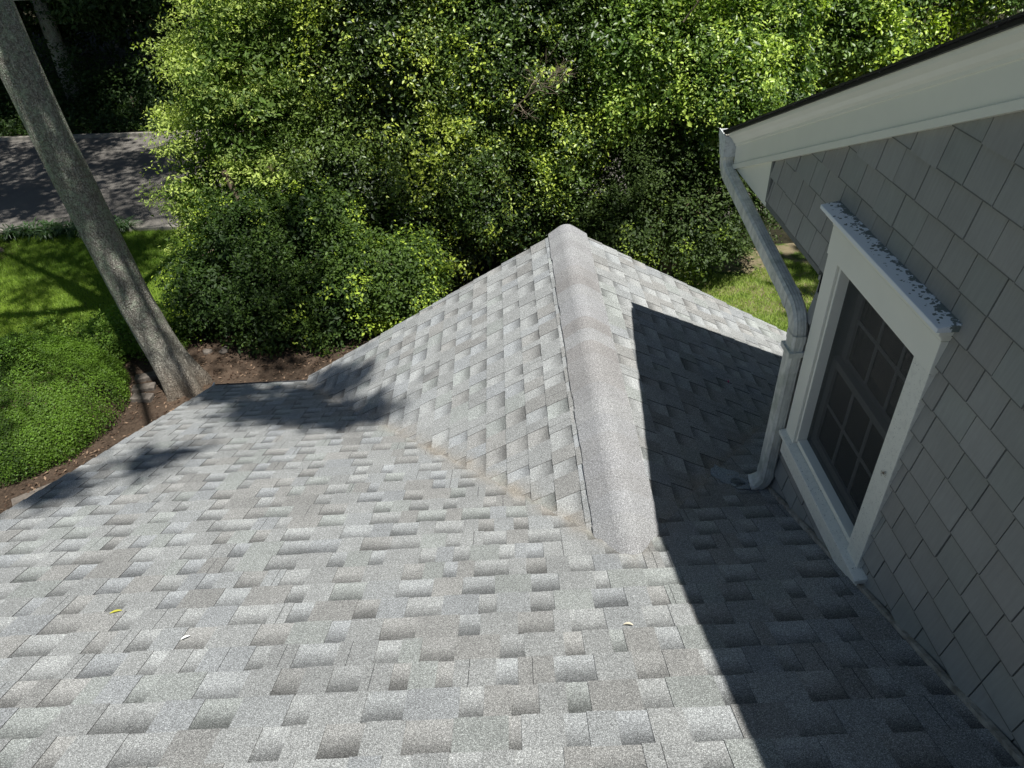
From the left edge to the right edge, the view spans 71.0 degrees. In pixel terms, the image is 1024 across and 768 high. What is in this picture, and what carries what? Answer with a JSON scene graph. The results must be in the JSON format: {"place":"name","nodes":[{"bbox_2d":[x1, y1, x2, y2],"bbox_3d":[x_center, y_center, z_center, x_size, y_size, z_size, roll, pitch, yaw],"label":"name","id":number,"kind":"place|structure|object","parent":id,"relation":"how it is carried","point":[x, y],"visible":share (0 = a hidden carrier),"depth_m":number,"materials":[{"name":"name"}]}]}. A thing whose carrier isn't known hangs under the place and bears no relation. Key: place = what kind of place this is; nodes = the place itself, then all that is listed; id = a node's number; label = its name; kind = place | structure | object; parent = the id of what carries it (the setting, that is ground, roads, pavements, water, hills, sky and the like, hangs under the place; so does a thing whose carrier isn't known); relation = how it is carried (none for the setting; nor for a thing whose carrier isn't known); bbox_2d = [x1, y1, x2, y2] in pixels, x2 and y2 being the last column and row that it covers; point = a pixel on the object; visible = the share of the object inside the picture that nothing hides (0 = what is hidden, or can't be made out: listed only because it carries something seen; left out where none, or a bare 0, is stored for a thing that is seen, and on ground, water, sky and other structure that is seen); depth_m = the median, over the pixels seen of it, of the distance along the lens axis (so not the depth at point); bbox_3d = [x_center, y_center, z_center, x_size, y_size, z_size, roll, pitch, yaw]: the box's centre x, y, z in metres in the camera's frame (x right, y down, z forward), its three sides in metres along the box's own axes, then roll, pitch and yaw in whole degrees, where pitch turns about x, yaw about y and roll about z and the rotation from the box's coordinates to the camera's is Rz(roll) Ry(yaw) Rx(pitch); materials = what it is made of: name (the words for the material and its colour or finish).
{"place":"outdoors","nodes":[
{"label":"outdoors","id":0,"kind":"place"},
{"bbox_2d":[0,228,397,402],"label":"lawn","id":1,"kind":"structure","parent":0,"point":[71,298],"depth_m":13.84,"materials":[{"name":"green plant"}]},
{"bbox_2d":[0,241,20,259],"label":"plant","id":2,"kind":"object","parent":1,"relation":"on","point":[7,249],"visible":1,"depth_m":15.64,"materials":[{"name":"green plant"}]},
{"bbox_2d":[0,215,141,240],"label":"strappy plant","id":3,"kind":"object","parent":1,"relation":"on","point":[56,228],"visible":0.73,"depth_m":16.00,"materials":[{"name":"green plant"}]},
{"bbox_2d":[0,305,428,513],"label":"mulch bed","id":4,"kind":"object","parent":1,"relation":"on","point":[126,429],"visible":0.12,"depth_m":11.34,"materials":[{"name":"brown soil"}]},
{"bbox_2d":[11,482,51,505],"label":"paving slab","id":5,"kind":"structure","parent":4,"relation":"on","point":[16,500],"depth_m":9.36,"materials":[{"name":"stone"}]},
{"bbox_2d":[0,332,130,488],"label":"clipped shrub","id":6,"kind":"object","parent":4,"relation":"on","point":[80,349],"visible":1,"depth_m":9.97,"materials":[{"name":"green plant"}]},
{"bbox_2d":[0,0,212,401],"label":"shade tree","id":7,"kind":"object","parent":4,"relation":"on","point":[179,371],"visible":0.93,"depth_m":9.27,"materials":[{"name":"brown plant"}]},
{"bbox_2d":[7,275,207,374],"bbox_3d":[-6.746,-1.012,12.024,3.840,1.195,1.790,-13,38,-13],"label":"shrub","id":8,"kind":"object","parent":4,"relation":"on","point":[95,328],"visible":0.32,"depth_m":11.84,"materials":[{"name":"green plant"}]},
{"bbox_2d":[130,393,154,402],"bbox_3d":[-5.654,0.222,10.990,0.320,0.110,0.160,1,37,5],"label":"edging stone","id":9,"kind":"object","parent":4,"relation":"on","point":[143,397],"visible":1,"depth_m":10.93,"materials":[{"name":"grey stone"}]},
{"bbox_2d":[131,382,156,392],"bbox_3d":[-5.740,0.069,11.210,0.340,0.100,0.160,-8,37,-7],"label":"edging stone","id":10,"kind":"object","parent":4,"relation":"on","point":[143,387],"visible":0.89,"depth_m":11.16,"materials":[{"name":"grey stone"}]},
{"bbox_2d":[134,371,157,383],"bbox_3d":[-5.817,-0.098,11.433,0.340,0.110,0.160,-13,38,-13],"label":"edging stone","id":11,"kind":"object","parent":4,"relation":"on","point":[145,377],"visible":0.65,"depth_m":11.37,"materials":[{"name":"grey stone"}]},
{"bbox_2d":[203,349,212,353],"bbox_3d":[-5.085,-0.536,11.974,0.171,0.082,0.116,-3,37,0],"label":"stone","id":12,"kind":"object","parent":4,"relation":"on","point":[207,351],"visible":1,"depth_m":11.95,"materials":[{"name":"grey stone"}]},
{"bbox_2d":[219,346,228,353],"bbox_3d":[-4.803,-0.556,11.980,0.158,0.121,0.218,-3,37,0],"label":"stone","id":13,"kind":"object","parent":4,"relation":"on","point":[224,350],"visible":0.98,"depth_m":11.91,"materials":[{"name":"grey stone"}]},
{"bbox_2d":[128,0,355,277],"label":"deciduous tree","id":14,"kind":"object","parent":1,"relation":"on","point":[226,52],"visible":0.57,"depth_m":11.46,"materials":[{"name":"green plant"}]},
{"bbox_2d":[145,158,461,358],"bbox_3d":[-3.402,-2.028,11.886,5.127,2.977,2.898,-3,37,0],"label":"leafy bush","id":15,"kind":"object","parent":1,"relation":"on","point":[318,233],"visible":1,"depth_m":11.55,"materials":[{"name":"green plant"}]},
{"bbox_2d":[254,0,528,295],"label":"deciduous tree","id":16,"kind":"object","parent":1,"relation":"on","point":[370,115],"visible":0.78,"depth_m":11.38,"materials":[{"name":"green plant"}]},
{"bbox_2d":[0,134,763,228],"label":"road","id":17,"kind":"structure","parent":0,"point":[116,166],"depth_m":19.02,"materials":[{"name":"grey asphalt"}]},
{"bbox_2d":[1,0,1023,305],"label":"ground","id":18,"kind":"structure","parent":0,"point":[783,238],"depth_m":26.24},
{"bbox_2d":[0,78,14,119],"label":"roadside bush","id":19,"kind":"object","parent":18,"relation":"on","point":[4,95],"visible":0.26,"depth_m":23.62,"materials":[{"name":"green plant"}]},
{"bbox_2d":[0,32,134,120],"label":"roadside bush","id":20,"kind":"object","parent":18,"relation":"on","point":[80,75],"visible":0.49,"depth_m":23.12,"materials":[{"name":"green plant"}]},
{"bbox_2d":[14,0,170,106],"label":"woodland tree","id":21,"kind":"object","parent":18,"relation":"on","point":[49,20],"visible":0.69,"depth_m":23.07,"materials":[{"name":"green plant"}]},
{"bbox_2d":[0,130,240,140],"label":"kerb","id":22,"kind":"structure","parent":18,"relation":"on","point":[94,135],"depth_m":22.00,"materials":[{"name":"concrete"}]},
{"bbox_2d":[84,32,189,123],"bbox_3d":[-11.996,-9.941,23.335,3.385,2.973,3.003,-19,39,-20],"label":"roadside bush","id":23,"kind":"object","parent":18,"relation":"on","point":[118,82],"visible":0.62,"depth_m":23.03,"materials":[{"name":"green plant"}]},
{"bbox_2d":[52,0,285,74],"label":"woodland tree","id":24,"kind":"object","parent":18,"relation":"on","point":[152,10],"visible":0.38,"depth_m":22.72,"materials":[{"name":"green plant"}]},
{"bbox_2d":[261,1,387,41],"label":"woodland tree","id":25,"kind":"object","parent":18,"relation":"on","point":[297,21],"visible":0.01,"depth_m":25.28,"materials":[{"name":"green plant"}]},
{"bbox_2d":[0,209,767,234],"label":"kerb","id":26,"kind":"structure","parent":18,"relation":"on","point":[147,227],"depth_m":16.11,"materials":[{"name":"concrete"}]},
{"bbox_2d":[0,26,949,136],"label":"undergrowth","id":27,"kind":"object","parent":18,"relation":"on","point":[133,121],"visible":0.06,"depth_m":23.08,"materials":[{"name":"green plant"}]},
{"bbox_2d":[0,11,1023,767],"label":"house","id":28,"kind":"structure","parent":18,"relation":"on","point":[478,521],"depth_m":2.76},
{"bbox_2d":[779,201,962,585],"bbox_3d":[1.366,0.064,2.820,0.226,1.275,0.932,-3,37,0],"label":"window","id":29,"kind":"structure","parent":28,"relation":"in","point":[877,338],"depth_m":2.78,"materials":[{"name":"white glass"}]},
{"bbox_2d":[408,0,639,272],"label":"evergreen tree","id":30,"kind":"object","parent":18,"relation":"on","point":[560,169],"visible":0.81,"depth_m":11.46,"materials":[{"name":"green plant"}]},
{"bbox_2d":[510,47,578,117],"bbox_3d":[0.454,-4.306,10.240,0.985,1.185,1.137,-3,37,0],"label":"dead branch","id":31,"kind":"object","parent":30,"relation":"attached to","point":[546,86],"visible":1,"depth_m":10.22,"materials":[{"name":"brown wood"}]},
{"bbox_2d":[798,0,1023,93],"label":"evergreen tree","id":32,"kind":"object","parent":18,"relation":"on","point":[849,51],"visible":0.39,"depth_m":13.73,"materials":[{"name":"green plant"}]},
{"bbox_2d":[628,243,818,329],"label":"lawn","id":33,"kind":"structure","parent":0,"point":[790,251],"depth_m":13.35,"materials":[{"name":"green plant"}]},
{"bbox_2d":[567,116,781,289],"bbox_3d":[2.890,-3.227,12.577,4.624,3.124,2.769,-3,37,0],"label":"leafy bush","id":34,"kind":"object","parent":33,"relation":"on","point":[681,201],"visible":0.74,"depth_m":12.10,"materials":[{"name":"green plant"}]},
{"bbox_2d":[563,0,842,264],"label":"evergreen tree","id":35,"kind":"object","parent":33,"relation":"on","point":[712,65],"visible":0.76,"depth_m":10.94,"materials":[{"name":"green plant"}]},
{"bbox_2d":[683,0,699,21],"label":"dead branch","id":36,"kind":"object","parent":35,"relation":"attached to","point":[686,17],"visible":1,"depth_m":10.05,"materials":[{"name":"grey wood"}]},
{"bbox_2d":[676,258,818,331],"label":"grass","id":37,"kind":"structure","parent":0,"point":[748,294],"depth_m":12.84,"materials":[{"name":"green plant"}]}
]}

